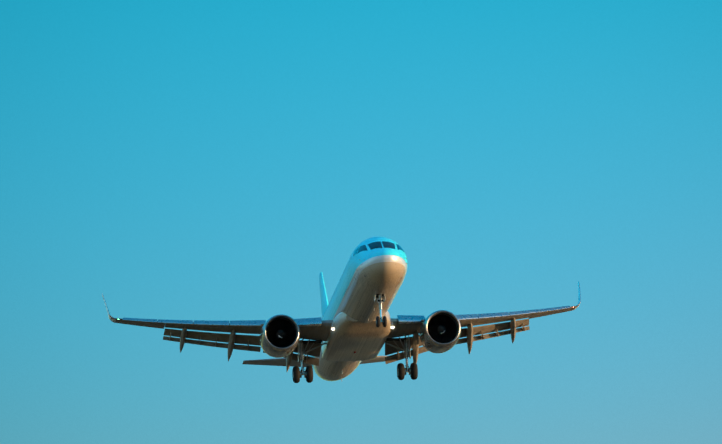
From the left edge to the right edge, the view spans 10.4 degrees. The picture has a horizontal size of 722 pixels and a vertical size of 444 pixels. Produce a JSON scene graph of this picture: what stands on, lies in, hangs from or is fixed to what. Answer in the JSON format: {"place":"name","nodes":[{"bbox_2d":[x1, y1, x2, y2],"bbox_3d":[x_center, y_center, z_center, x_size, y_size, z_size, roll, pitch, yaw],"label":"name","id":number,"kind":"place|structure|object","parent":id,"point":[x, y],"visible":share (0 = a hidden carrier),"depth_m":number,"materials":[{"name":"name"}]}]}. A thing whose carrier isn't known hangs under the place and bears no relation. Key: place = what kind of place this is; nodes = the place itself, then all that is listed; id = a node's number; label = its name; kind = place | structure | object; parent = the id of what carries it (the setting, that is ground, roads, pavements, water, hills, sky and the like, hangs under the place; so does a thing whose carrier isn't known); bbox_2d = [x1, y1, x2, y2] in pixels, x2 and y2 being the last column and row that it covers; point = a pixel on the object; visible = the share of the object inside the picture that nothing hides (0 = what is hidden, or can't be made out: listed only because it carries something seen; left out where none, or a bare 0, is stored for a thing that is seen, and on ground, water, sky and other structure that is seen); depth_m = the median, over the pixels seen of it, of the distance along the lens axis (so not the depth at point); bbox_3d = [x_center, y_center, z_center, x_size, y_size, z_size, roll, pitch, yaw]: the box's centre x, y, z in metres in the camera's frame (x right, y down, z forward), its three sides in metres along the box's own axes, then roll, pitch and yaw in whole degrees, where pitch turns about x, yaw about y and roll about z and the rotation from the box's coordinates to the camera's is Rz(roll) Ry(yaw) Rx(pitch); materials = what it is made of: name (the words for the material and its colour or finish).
{"place":"outdoors","nodes":[
{"label":"outdoors","id":0,"kind":"place"},
{"bbox_2d":[102,237,580,382],"bbox_3d":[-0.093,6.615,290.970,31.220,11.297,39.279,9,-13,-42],"label":"airliner","id":1,"kind":"object","parent":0,"point":[351,330],"visible":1,"depth_m":285.04,"materials":[{"name":"paint"}]},
{"bbox_2d":[0,0,721,443],"label":"sky","id":2,"kind":"structure","parent":0,"point":[207,160],"materials":[{"name":"blue"}]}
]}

